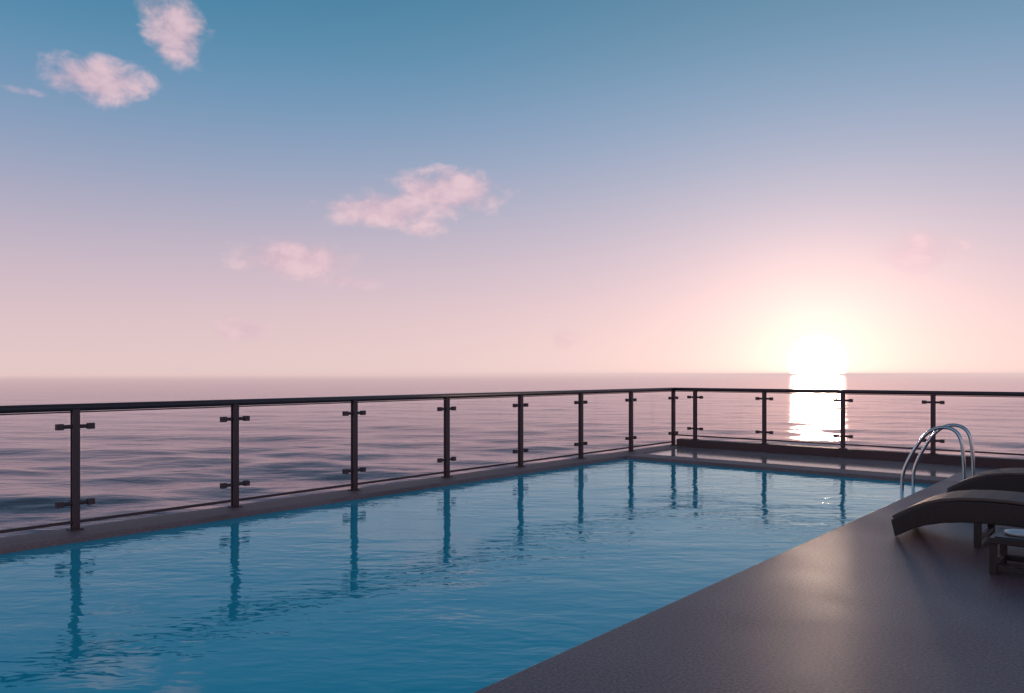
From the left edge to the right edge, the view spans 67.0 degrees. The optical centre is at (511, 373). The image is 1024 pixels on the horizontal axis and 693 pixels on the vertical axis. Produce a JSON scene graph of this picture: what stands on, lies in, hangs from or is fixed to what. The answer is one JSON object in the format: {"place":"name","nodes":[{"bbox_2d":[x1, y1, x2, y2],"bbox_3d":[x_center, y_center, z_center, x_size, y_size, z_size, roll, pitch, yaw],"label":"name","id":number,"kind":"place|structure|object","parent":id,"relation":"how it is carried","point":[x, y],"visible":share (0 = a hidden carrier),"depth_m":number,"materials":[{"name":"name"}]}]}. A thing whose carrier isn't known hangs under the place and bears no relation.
{"place":"outdoors","nodes":[
{"label":"outdoors","id":0,"kind":"place"},
{"bbox_2d":[0,374,1023,537],"bbox_3d":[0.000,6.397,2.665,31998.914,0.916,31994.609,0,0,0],"label":"sea","id":1,"kind":"structure","parent":0,"point":[137,461],"depth_m":94.11,"materials":[{"name":"liquid"}]},
{"bbox_2d":[0,0,1023,373],"label":"sky","id":2,"kind":"structure","parent":0,"point":[187,186],"materials":[{"name":"blue"}]},
{"bbox_2d":[474,438,1023,692],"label":"deck","id":3,"kind":"structure","parent":0,"point":[870,603],"depth_m":4.22,"materials":[{"name":"concrete"}]},
{"bbox_2d":[0,388,677,533],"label":"glass railing","id":4,"kind":"object","parent":3,"relation":"on","point":[74,427],"visible":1,"depth_m":8.23,"materials":[{"name":"metal"}]},
{"bbox_2d":[0,445,947,692],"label":"swimming pool","id":5,"kind":"structure","parent":3,"relation":"in","point":[471,582],"depth_m":5.48,"materials":[{"name":"liquid"}]},
{"bbox_2d":[674,388,1023,455],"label":"glass railing","id":6,"kind":"object","parent":3,"relation":"on","point":[933,402],"visible":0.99,"depth_m":12.63,"materials":[{"name":"metal"}]},
{"bbox_2d":[900,423,974,489],"bbox_3d":[5.129,1.477,9.307,0.750,1.747,0.620,0,0,41],"label":"pool ladder","id":7,"kind":"object","parent":3,"relation":"on","point":[937,429],"visible":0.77,"depth_m":9.28,"materials":[{"name":"metal"}]},
{"bbox_2d":[891,490,1023,546],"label":"sun lounger","id":8,"kind":"object","parent":3,"relation":"on","point":[991,509],"visible":0.99,"depth_m":6.13,"materials":[{"name":"wicker"}]},
{"bbox_2d":[946,468,1023,492],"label":"sun lounger","id":9,"kind":"object","parent":3,"relation":"on","point":[1007,479],"visible":0.65,"depth_m":7.72,"materials":[{"name":"wicker"}]},
{"bbox_2d":[988,528,1023,574],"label":"side table","id":10,"kind":"object","parent":3,"relation":"on","point":[1002,538],"visible":0.99,"depth_m":5.21,"materials":[{"name":"wood"}]},
{"bbox_2d":[1004,529,1023,536],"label":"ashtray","id":11,"kind":"object","parent":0,"point":[1017,532],"visible":1,"depth_m":5.30,"materials":[{"name":"ceramic"}]}
]}

